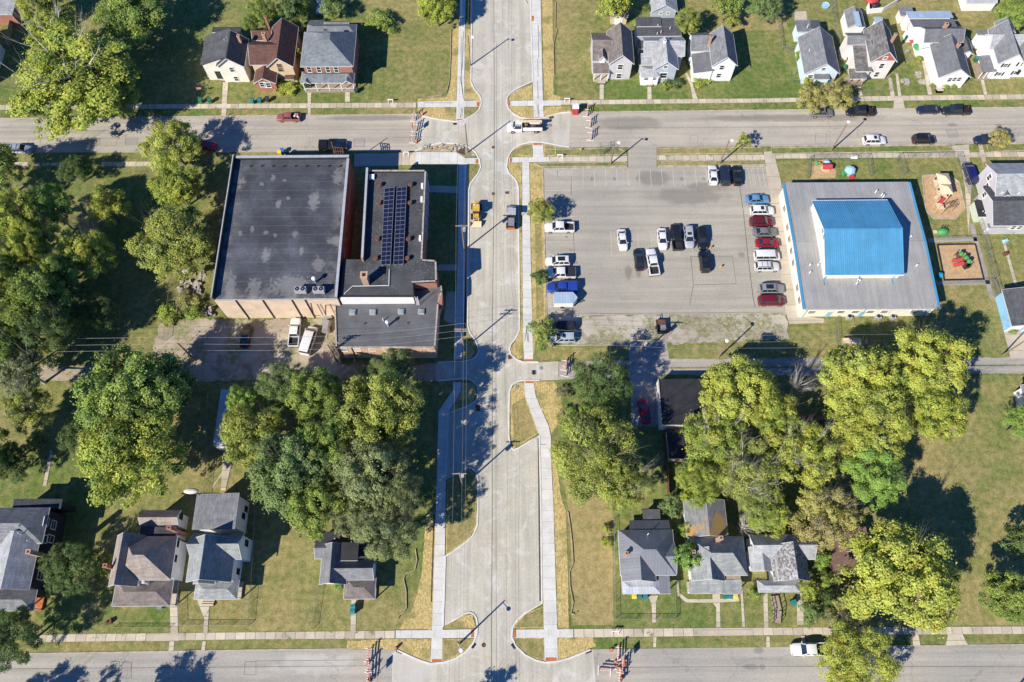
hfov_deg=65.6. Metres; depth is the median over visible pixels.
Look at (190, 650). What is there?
old kerb
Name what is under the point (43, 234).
tree
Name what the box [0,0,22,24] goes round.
house
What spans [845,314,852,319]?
air conditioner
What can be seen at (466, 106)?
overhead wire
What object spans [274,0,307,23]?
tree
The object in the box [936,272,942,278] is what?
wheelie bin
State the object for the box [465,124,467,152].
utility pole
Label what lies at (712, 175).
parked car
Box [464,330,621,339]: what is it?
overhead wire
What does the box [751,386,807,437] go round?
tree
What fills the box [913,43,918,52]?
patio umbrella
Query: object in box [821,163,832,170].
play house
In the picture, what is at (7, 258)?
tree
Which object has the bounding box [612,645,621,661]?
road barricade
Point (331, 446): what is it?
tree
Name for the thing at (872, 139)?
parked car
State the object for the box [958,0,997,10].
garden shed
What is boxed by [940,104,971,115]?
pickup truck
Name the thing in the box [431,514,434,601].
soil edge
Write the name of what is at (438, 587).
sidewalk
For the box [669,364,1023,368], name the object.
alley grass strip
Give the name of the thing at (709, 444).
tree
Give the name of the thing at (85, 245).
tree
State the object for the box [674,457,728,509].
tree
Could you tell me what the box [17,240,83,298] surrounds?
tree
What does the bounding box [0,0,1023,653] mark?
ground
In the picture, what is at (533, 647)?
lawn
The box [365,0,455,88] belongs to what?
lawn
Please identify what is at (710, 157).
old sidewalk
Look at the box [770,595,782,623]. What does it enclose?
wooden ramp
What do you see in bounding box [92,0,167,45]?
tree
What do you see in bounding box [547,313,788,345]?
gravel lot
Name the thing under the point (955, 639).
path
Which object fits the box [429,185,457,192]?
path
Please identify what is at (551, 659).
tactile pad
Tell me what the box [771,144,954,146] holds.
old kerb
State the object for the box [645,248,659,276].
pickup truck
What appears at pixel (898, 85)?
path
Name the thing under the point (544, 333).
tree
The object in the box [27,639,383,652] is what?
lawn
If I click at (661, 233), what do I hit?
parked car
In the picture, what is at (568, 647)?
straw verge
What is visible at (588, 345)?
lot kerb
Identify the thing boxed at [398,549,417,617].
erosion log
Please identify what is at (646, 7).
shrub
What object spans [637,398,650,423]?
parked car
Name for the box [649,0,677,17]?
garage
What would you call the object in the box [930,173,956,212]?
play structure
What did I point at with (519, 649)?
kerb
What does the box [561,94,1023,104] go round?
old sidewalk
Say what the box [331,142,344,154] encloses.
steel frame rack
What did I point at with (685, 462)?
shrub
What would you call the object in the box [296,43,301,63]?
tree
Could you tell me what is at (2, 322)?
tree
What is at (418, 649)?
straw verge
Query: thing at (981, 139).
parked car
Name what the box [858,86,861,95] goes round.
path
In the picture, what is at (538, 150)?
sidewalk
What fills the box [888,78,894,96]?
path
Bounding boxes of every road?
[0,108,1023,152]
[0,645,1023,681]
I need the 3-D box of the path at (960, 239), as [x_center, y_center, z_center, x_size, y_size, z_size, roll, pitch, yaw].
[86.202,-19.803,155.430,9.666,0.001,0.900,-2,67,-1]
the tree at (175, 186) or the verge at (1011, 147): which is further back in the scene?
the verge at (1011, 147)
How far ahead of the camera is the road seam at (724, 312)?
149.53 m
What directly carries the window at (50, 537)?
in the house at (31, 531)
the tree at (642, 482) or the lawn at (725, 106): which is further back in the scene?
the lawn at (725, 106)
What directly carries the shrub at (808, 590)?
on the ground at (166, 58)
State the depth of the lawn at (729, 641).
127.17 m
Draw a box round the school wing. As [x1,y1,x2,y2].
[334,285,443,358]
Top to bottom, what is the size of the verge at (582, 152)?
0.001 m
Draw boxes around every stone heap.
[177,285,190,293]
[179,279,192,284]
[192,280,198,293]
[196,282,202,293]
[197,271,205,281]
[202,306,215,316]
[900,78,909,84]
[915,71,921,77]
[918,79,925,84]
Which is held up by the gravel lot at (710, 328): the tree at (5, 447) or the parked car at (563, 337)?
the parked car at (563, 337)
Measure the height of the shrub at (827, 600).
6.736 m
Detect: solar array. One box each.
[381,187,393,265]
[393,186,406,264]
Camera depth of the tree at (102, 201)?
151.11 m
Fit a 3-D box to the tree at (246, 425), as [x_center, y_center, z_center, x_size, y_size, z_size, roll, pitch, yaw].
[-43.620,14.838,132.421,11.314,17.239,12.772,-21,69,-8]
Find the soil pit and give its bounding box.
[456,146,464,154]
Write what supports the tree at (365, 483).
on the ground at (166, 58)
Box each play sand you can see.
[811,159,835,178]
[923,175,963,217]
[939,245,982,278]
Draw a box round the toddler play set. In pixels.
[952,252,971,269]
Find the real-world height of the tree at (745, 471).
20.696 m
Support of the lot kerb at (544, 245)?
on the ground at (166, 58)
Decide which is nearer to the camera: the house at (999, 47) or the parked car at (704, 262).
the parked car at (704, 262)
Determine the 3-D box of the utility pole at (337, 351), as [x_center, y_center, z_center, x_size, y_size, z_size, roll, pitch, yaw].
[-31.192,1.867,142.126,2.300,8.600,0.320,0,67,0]
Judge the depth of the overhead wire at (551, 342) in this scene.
138.40 m
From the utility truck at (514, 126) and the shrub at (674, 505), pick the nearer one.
the shrub at (674, 505)
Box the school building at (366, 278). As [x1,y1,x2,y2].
[338,167,439,303]
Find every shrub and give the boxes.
[26,431,48,454]
[40,587,54,598]
[95,553,113,575]
[157,300,181,327]
[172,287,201,315]
[184,304,205,320]
[273,78,299,96]
[299,77,308,88]
[334,584,343,590]
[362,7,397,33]
[554,383,572,398]
[555,407,573,425]
[601,525,609,534]
[601,537,610,547]
[643,3,650,11]
[656,492,685,520]
[661,77,672,90]
[672,77,684,88]
[674,521,689,539]
[681,453,706,473]
[693,78,711,88]
[746,583,766,600]
[795,50,799,61]
[797,601,822,628]
[798,579,818,603]
[803,75,813,84]
[812,550,832,571]
[813,81,821,87]
[814,569,835,588]
[815,606,837,621]
[816,587,841,610]
[914,55,921,62]
[1008,329,1018,333]
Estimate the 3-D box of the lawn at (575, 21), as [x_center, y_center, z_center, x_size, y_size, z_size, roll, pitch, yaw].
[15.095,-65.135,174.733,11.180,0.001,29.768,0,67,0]
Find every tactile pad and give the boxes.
[432,659,441,662]
[546,658,556,660]
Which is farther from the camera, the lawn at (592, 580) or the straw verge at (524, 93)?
the straw verge at (524, 93)
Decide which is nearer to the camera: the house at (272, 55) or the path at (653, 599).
the path at (653, 599)
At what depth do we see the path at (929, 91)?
170.67 m
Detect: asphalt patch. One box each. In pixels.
[121,663,130,677]
[126,139,137,143]
[354,139,364,146]
[947,130,957,137]
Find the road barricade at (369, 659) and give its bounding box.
[367,658,374,672]
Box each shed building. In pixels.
[213,389,248,449]
[665,430,693,461]
[796,415,825,432]
[820,527,872,574]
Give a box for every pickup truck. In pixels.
[276,112,300,122]
[287,318,301,346]
[318,139,347,151]
[544,221,573,233]
[545,266,575,279]
[547,281,577,293]
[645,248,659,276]
[670,224,682,250]
[790,641,828,656]
[845,105,875,116]
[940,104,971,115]
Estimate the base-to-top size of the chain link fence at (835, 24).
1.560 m
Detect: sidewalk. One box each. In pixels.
[0,103,415,109]
[14,162,28,165]
[35,631,394,641]
[101,162,154,165]
[396,629,475,637]
[416,152,478,163]
[418,100,479,106]
[430,382,460,661]
[453,164,466,360]
[456,0,465,120]
[507,100,560,105]
[509,157,549,162]
[512,629,572,637]
[522,162,532,360]
[524,381,557,660]
[531,0,543,118]
[533,143,543,157]
[550,156,626,161]
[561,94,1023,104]
[574,626,1023,637]
[657,155,765,159]
[771,153,900,158]
[899,152,1023,157]
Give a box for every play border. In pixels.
[922,174,965,218]
[937,243,984,280]
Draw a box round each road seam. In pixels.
[39,666,311,668]
[106,129,330,130]
[491,119,494,681]
[496,42,496,681]
[613,312,755,313]
[620,666,938,667]
[691,256,735,284]
[739,186,754,304]
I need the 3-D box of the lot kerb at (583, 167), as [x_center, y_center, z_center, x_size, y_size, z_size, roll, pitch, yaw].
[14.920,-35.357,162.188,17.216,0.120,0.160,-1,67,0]
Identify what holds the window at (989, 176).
in the house at (1000, 189)
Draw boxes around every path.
[43,450,52,485]
[169,641,173,650]
[170,602,177,633]
[197,600,209,633]
[201,641,205,649]
[211,465,228,487]
[221,82,227,115]
[221,460,230,489]
[307,93,310,115]
[345,92,349,101]
[350,600,355,631]
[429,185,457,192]
[437,264,456,270]
[444,291,455,325]
[599,84,603,98]
[647,86,651,98]
[649,595,657,622]
[653,637,656,646]
[676,580,738,602]
[685,73,697,98]
[713,594,719,626]
[741,588,744,626]
[763,593,768,627]
[766,636,769,646]
[797,593,803,624]
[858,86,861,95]
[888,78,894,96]
[893,97,904,108]
[895,73,900,95]
[913,634,919,644]
[922,61,931,94]
[928,237,976,242]
[936,280,992,284]
[946,634,967,645]
[952,144,971,233]
[969,223,993,297]
[979,145,985,161]
[981,80,986,94]
[1003,243,1016,284]
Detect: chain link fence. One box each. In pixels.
[111,627,167,627]
[162,265,173,340]
[177,499,256,625]
[203,393,209,490]
[613,519,675,619]
[807,154,872,177]
[832,1,840,44]
[863,75,891,92]
[896,152,1001,294]
[934,236,979,240]
[942,279,999,295]
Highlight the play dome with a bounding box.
[933,225,948,235]
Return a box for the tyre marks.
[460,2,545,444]
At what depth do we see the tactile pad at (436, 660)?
126.13 m
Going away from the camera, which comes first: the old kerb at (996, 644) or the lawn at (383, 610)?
the old kerb at (996, 644)
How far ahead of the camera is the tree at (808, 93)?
163.86 m
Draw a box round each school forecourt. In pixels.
[354,153,398,166]
[399,152,416,164]
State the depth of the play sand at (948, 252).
153.42 m
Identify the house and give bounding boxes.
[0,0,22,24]
[0,44,4,66]
[0,499,75,610]
[102,510,188,606]
[186,493,252,605]
[200,27,251,81]
[248,16,301,91]
[300,20,359,92]
[314,531,376,598]
[590,22,633,83]
[618,509,676,593]
[634,17,684,86]
[682,499,747,593]
[686,25,737,81]
[746,534,817,592]
[792,20,839,84]
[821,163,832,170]
[838,17,897,85]
[841,165,855,179]
[895,6,973,92]
[970,17,1023,79]
[975,163,1023,233]
[1013,384,1023,405]
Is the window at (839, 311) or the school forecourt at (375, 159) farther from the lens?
the school forecourt at (375, 159)
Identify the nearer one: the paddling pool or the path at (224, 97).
the path at (224, 97)
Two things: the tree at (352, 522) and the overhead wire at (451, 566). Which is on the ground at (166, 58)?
the tree at (352, 522)
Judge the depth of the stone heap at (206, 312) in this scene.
149.29 m
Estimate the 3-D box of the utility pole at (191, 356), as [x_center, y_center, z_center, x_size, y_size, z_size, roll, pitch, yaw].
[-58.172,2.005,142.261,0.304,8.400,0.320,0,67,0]
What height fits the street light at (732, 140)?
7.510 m
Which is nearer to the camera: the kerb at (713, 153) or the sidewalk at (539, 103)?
the kerb at (713, 153)
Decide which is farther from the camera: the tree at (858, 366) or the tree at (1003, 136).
the tree at (1003, 136)
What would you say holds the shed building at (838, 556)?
on the lawn at (965, 492)
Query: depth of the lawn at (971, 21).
178.09 m
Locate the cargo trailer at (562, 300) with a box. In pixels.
[554,292,582,308]
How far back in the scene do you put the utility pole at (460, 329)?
139.25 m
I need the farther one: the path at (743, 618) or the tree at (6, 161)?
the tree at (6, 161)
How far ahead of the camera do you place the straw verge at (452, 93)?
171.91 m
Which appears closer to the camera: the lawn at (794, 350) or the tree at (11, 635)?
the tree at (11, 635)
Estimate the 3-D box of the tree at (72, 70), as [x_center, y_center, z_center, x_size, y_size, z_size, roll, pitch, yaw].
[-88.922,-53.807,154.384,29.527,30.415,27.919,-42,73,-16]
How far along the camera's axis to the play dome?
155.60 m
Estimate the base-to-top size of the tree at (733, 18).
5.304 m
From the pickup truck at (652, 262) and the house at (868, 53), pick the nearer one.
the pickup truck at (652, 262)
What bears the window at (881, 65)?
in the house at (868, 53)
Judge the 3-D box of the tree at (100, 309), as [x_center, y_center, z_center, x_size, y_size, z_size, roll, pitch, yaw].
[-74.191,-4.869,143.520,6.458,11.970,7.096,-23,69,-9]
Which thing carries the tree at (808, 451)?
on the ground at (166, 58)
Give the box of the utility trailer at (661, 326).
[655,315,666,333]
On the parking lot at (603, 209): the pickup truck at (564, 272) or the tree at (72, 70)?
the pickup truck at (564, 272)
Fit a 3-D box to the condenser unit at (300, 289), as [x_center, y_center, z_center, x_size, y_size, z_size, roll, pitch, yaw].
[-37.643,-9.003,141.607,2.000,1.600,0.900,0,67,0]
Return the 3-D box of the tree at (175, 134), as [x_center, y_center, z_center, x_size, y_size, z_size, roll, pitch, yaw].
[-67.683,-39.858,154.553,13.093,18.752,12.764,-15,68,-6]
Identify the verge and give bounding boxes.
[347,639,430,661]
[399,511,435,629]
[418,23,458,100]
[418,107,455,120]
[442,639,473,661]
[444,615,475,627]
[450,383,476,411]
[463,341,476,359]
[464,29,479,99]
[508,84,532,99]
[508,163,523,358]
[509,106,533,118]
[510,144,531,156]
[510,382,537,448]
[513,638,543,660]
[514,607,543,628]
[530,163,545,352]
[534,381,562,433]
[537,162,626,165]
[542,0,560,99]
[544,106,570,116]
[544,144,555,156]
[551,455,568,628]
[556,149,625,154]
[558,637,595,659]
[659,148,762,153]
[659,160,763,164]
[772,145,952,152]
[988,144,1023,150]
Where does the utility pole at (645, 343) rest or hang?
on the drive at (651, 350)
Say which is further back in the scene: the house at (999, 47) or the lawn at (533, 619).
the house at (999, 47)
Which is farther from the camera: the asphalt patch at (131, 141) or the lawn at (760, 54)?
the lawn at (760, 54)
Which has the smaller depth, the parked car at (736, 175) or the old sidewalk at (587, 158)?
the parked car at (736, 175)
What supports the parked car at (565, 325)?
on the gravel lot at (710, 328)
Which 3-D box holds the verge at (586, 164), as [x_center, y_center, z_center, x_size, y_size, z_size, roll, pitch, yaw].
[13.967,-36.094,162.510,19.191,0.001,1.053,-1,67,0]
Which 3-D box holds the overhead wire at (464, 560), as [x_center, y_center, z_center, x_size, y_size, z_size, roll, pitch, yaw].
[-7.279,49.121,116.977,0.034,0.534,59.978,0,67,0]
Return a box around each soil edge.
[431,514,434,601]
[464,191,467,324]
[538,438,540,600]
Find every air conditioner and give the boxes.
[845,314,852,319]
[874,314,881,319]
[888,314,895,319]
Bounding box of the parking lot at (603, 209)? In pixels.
[543,147,785,315]
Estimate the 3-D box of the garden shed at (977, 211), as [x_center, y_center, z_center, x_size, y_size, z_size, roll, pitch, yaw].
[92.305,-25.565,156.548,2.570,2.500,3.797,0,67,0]
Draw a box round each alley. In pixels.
[24,363,435,381]
[558,357,1023,379]
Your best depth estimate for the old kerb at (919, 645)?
126.80 m
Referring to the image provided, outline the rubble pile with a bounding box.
[421,143,463,150]
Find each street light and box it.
[468,35,474,65]
[610,141,620,163]
[717,339,728,358]
[719,139,733,163]
[830,120,849,150]
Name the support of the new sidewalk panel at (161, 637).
on the old sidewalk at (226, 636)
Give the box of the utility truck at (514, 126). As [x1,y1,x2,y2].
[507,120,542,133]
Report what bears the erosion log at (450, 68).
on the lawn at (395, 75)
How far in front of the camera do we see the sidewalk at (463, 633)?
127.69 m
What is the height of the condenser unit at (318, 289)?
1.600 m
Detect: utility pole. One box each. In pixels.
[177,343,196,360]
[321,344,337,362]
[332,342,342,360]
[452,473,466,486]
[454,328,467,349]
[458,224,467,250]
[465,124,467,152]
[637,339,650,358]
[1001,341,1023,356]
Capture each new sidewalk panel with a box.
[147,633,178,640]
[703,628,752,635]
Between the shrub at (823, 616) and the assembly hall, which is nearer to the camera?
the shrub at (823, 616)
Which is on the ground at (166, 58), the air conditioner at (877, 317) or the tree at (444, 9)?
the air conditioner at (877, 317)
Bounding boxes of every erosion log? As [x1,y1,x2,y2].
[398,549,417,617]
[428,29,451,96]
[553,2,557,74]
[567,512,577,614]
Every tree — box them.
[0,0,81,52]
[0,0,143,141]
[0,142,27,191]
[0,181,48,240]
[0,227,51,265]
[0,232,29,272]
[0,257,73,334]
[0,263,17,313]
[0,287,41,343]
[0,321,60,400]
[0,324,27,371]
[0,373,56,435]
[0,426,17,471]
[0,443,30,483]
[0,604,43,673]
[3,170,77,230]
[4,209,64,249]
[13,0,49,21]
[15,299,81,353]
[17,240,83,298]
[28,541,99,598]
[36,0,62,12]
[45,262,93,323]
[46,152,90,182]
[46,207,118,279]
[55,189,100,231]
[55,419,85,453]
[66,341,191,444]
[66,404,191,509]
[68,174,131,226]
[81,293,120,333]
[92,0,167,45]
[93,75,139,119]
[119,198,216,285]
[125,357,197,408]
[135,110,202,171]
[145,155,202,207]
[217,397,287,468]
[224,384,262,410]
[233,427,334,518]
[239,13,258,33]
[244,0,276,26]
[251,361,302,411]
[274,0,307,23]
[283,471,347,541]
[284,358,345,424]
[288,15,306,36]
[295,0,309,13]
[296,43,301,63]
[296,405,367,477]
[317,0,346,19]
[322,484,373,541]
[332,433,410,513]
[335,367,427,453]
[353,500,420,562]
[358,363,379,383]
[369,346,415,384]
[380,469,423,518]
[416,0,458,26]
[524,311,559,353]
[526,198,555,223]
[530,268,549,285]
[548,404,647,507]
[561,399,606,449]
[571,345,636,413]
[592,0,632,17]
[595,450,659,514]
[673,538,701,573]
[674,6,701,38]
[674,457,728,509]
[680,395,753,466]
[698,350,785,436]
[707,429,789,515]
[708,0,744,20]
[720,454,774,497]
[725,12,741,28]
[735,130,752,149]
[738,505,766,536]
[742,492,789,539]
[744,0,782,23]
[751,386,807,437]
[761,410,840,497]
[787,485,864,553]
[788,362,820,394]
[796,81,827,114]
[814,620,903,681]
[815,334,901,411]
[819,68,854,110]
[822,379,917,464]
[825,594,870,631]
[831,517,978,638]
[835,444,915,510]
[872,357,917,402]
[880,317,976,396]
[907,388,986,443]
[975,567,1023,626]
[988,125,1014,147]
[993,0,1023,29]
[998,524,1023,560]
[1000,404,1023,440]
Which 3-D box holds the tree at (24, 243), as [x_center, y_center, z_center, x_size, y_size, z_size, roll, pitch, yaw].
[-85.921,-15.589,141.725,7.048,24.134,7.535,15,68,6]
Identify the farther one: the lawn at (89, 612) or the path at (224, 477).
the path at (224, 477)
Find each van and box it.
[298,326,317,355]
[753,250,780,261]
[757,294,785,306]
[961,162,978,184]
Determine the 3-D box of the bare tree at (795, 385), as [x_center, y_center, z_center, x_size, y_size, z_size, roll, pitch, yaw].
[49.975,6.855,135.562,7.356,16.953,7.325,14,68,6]
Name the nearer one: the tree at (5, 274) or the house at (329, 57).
the tree at (5, 274)
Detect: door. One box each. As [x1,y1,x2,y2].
[646,78,652,84]
[1005,326,1023,330]
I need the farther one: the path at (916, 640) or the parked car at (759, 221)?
the parked car at (759, 221)
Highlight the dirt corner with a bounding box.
[422,145,474,156]
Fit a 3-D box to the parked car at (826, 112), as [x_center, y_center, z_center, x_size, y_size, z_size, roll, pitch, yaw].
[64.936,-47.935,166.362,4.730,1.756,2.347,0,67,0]
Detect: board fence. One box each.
[5,20,12,47]
[663,430,668,495]
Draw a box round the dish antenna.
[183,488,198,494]
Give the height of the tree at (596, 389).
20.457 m
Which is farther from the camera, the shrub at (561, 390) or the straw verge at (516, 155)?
the straw verge at (516, 155)
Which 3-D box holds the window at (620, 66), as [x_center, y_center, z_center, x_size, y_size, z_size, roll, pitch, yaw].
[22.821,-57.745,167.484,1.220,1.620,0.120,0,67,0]
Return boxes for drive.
[628,341,668,360]
[630,375,660,425]
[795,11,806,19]
[1003,329,1023,357]
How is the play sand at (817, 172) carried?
on the lawn at (793, 170)
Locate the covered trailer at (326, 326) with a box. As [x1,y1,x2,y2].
[321,320,331,338]
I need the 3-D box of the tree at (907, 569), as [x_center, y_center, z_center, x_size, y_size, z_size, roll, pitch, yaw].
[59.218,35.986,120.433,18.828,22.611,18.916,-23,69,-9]
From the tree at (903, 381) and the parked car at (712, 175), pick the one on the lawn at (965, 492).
the tree at (903, 381)
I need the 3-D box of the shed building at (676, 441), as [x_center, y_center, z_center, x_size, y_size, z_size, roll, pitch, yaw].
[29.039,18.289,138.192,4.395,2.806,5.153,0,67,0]
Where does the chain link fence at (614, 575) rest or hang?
on the ground at (166, 58)
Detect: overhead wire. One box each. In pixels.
[216,336,314,337]
[449,507,452,660]
[456,0,461,214]
[459,514,461,647]
[461,323,643,333]
[462,336,644,346]
[462,476,465,681]
[464,46,467,206]
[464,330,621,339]
[466,329,466,380]
[467,27,470,203]
[645,340,715,342]
[803,339,1004,341]
[841,333,959,334]
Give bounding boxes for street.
[392,0,595,681]
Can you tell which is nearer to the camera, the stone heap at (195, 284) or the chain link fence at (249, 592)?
the chain link fence at (249, 592)
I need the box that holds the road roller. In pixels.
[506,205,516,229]
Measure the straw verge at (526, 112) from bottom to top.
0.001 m
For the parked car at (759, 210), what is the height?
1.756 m
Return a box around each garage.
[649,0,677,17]
[655,379,704,429]
[995,287,1023,330]
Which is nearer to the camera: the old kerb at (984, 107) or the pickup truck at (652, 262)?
the pickup truck at (652, 262)
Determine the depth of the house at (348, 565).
127.62 m
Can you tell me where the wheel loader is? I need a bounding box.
[470,201,481,226]
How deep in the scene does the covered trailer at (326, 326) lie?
147.48 m
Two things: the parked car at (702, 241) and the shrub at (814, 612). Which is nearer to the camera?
the shrub at (814, 612)
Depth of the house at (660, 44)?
168.30 m
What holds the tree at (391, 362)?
on the ground at (166, 58)
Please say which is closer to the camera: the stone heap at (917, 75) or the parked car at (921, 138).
the parked car at (921, 138)
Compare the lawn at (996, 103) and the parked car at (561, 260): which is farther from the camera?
the lawn at (996, 103)
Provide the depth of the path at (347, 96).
169.31 m
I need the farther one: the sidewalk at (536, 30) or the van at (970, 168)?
the sidewalk at (536, 30)
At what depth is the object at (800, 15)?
177.77 m
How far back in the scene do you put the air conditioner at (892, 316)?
148.24 m
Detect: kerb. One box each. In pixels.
[0,114,413,118]
[30,648,351,653]
[32,151,137,152]
[397,378,478,664]
[415,142,480,362]
[417,0,481,121]
[506,0,570,119]
[506,141,568,362]
[508,380,590,662]
[533,161,627,166]
[543,166,626,168]
[543,176,546,315]
[545,148,626,155]
[548,344,628,345]
[585,108,893,111]
[658,160,764,165]
[658,165,766,166]
[659,147,762,154]
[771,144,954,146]
[771,145,954,153]
[886,645,945,646]
[907,107,1023,108]
[969,644,1023,644]
[987,143,1023,151]
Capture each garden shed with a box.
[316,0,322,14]
[610,10,628,24]
[840,6,865,35]
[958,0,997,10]
[969,200,985,221]
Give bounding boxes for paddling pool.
[821,2,829,8]
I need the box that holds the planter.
[105,619,112,624]
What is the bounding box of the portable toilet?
[572,103,578,114]
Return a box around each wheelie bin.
[790,599,796,605]
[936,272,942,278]
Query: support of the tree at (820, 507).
on the ground at (166, 58)
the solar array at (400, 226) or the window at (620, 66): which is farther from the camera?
the window at (620, 66)
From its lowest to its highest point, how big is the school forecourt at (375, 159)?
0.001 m
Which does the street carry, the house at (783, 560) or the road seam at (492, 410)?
the road seam at (492, 410)
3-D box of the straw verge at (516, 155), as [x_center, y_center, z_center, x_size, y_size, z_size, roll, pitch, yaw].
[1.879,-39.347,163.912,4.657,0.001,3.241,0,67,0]
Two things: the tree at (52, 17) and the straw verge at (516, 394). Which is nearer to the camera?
the straw verge at (516, 394)
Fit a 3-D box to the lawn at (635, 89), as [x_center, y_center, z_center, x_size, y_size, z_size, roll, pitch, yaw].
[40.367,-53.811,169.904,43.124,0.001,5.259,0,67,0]
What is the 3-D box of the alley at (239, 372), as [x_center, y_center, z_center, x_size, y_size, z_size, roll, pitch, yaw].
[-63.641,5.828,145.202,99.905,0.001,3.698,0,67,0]
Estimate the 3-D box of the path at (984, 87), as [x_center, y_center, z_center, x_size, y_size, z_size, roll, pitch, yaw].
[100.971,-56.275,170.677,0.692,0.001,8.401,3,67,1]
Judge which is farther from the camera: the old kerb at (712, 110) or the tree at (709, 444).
the old kerb at (712, 110)
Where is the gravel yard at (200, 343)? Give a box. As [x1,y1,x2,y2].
[153,317,340,366]
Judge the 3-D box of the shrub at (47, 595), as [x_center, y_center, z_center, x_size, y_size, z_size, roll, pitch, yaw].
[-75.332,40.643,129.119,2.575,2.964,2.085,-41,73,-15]
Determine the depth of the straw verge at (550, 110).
167.89 m
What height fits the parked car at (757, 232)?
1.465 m
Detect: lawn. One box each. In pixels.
[0,108,218,117]
[9,152,228,161]
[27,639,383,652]
[32,444,97,495]
[34,586,170,633]
[162,251,227,320]
[255,511,319,630]
[256,107,415,114]
[315,590,409,630]
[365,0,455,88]
[368,50,449,100]
[443,640,472,660]
[447,471,475,552]
[464,108,468,117]
[466,107,478,117]
[512,145,530,154]
[512,397,536,445]
[514,639,542,659]
[515,608,542,626]
[535,224,543,318]
[536,347,628,358]
[545,146,554,154]
[556,0,600,98]
[563,479,613,625]
[571,101,906,111]
[592,636,801,647]
[604,79,800,99]
[613,594,783,626]
[667,341,841,358]
[688,0,787,32]
[733,22,799,79]
[776,158,904,181]
[831,375,1023,625]
[887,0,1023,32]
[902,157,985,287]
[912,99,1023,107]
[938,285,1007,357]
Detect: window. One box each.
[36,571,44,580]
[43,535,47,543]
[46,534,54,543]
[50,520,56,529]
[214,71,222,78]
[264,83,271,87]
[306,67,312,72]
[316,67,321,72]
[325,67,330,72]
[616,73,621,78]
[617,64,623,69]
[658,73,667,78]
[835,310,845,313]
[850,310,860,313]
[865,310,875,313]
[877,63,885,68]
[879,310,889,313]
[986,173,991,181]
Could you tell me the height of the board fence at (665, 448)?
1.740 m
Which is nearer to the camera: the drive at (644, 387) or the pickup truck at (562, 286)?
the drive at (644, 387)
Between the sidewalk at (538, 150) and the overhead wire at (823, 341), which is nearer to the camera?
the overhead wire at (823, 341)
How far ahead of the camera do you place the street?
142.29 m
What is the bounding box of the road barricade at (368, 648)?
[363,647,372,662]
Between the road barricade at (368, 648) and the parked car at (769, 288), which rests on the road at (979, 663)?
the road barricade at (368, 648)
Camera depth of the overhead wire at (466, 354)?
136.61 m
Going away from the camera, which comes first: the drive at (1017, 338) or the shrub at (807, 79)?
the drive at (1017, 338)
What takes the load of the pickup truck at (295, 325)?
on the gravel yard at (200, 343)
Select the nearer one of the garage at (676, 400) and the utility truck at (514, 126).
the garage at (676, 400)
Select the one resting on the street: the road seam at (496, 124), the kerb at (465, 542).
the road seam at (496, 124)
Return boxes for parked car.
[8,143,32,154]
[196,140,217,151]
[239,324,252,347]
[545,255,569,266]
[550,332,575,343]
[552,320,575,331]
[616,229,628,251]
[633,249,644,270]
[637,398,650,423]
[656,228,668,250]
[683,226,693,248]
[696,227,708,249]
[698,250,710,272]
[707,165,717,185]
[719,165,730,185]
[731,165,742,185]
[744,193,768,204]
[749,204,773,216]
[749,216,773,227]
[752,226,776,237]
[754,260,779,272]
[755,237,779,248]
[758,282,784,294]
[809,107,832,117]
[862,134,885,145]
[911,133,935,144]
[916,105,940,114]
[973,134,997,145]
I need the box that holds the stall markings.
[545,167,780,319]
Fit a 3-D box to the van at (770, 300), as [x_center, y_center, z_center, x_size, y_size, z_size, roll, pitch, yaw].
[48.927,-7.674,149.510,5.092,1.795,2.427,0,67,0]
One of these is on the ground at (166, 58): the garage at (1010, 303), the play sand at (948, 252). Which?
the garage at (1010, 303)
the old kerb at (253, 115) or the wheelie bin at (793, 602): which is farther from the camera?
the old kerb at (253, 115)
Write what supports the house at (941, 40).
on the ground at (166, 58)
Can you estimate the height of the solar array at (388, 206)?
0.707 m
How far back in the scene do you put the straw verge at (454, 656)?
126.71 m
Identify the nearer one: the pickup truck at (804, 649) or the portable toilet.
the pickup truck at (804, 649)
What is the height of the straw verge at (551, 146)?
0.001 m
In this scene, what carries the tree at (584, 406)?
on the ground at (166, 58)
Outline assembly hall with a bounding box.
[211,155,356,318]
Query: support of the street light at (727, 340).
on the lawn at (794, 350)
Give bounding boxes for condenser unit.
[294,286,306,294]
[312,286,324,294]
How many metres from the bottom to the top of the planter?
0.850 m
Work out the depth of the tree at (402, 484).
124.71 m
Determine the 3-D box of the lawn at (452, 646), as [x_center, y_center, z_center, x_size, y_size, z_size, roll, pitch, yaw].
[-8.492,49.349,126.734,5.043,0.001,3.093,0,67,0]
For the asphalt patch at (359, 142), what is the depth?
164.75 m
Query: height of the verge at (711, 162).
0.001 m
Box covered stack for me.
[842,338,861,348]
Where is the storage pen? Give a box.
[866,0,898,13]
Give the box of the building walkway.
[764,151,823,323]
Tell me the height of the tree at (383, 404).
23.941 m

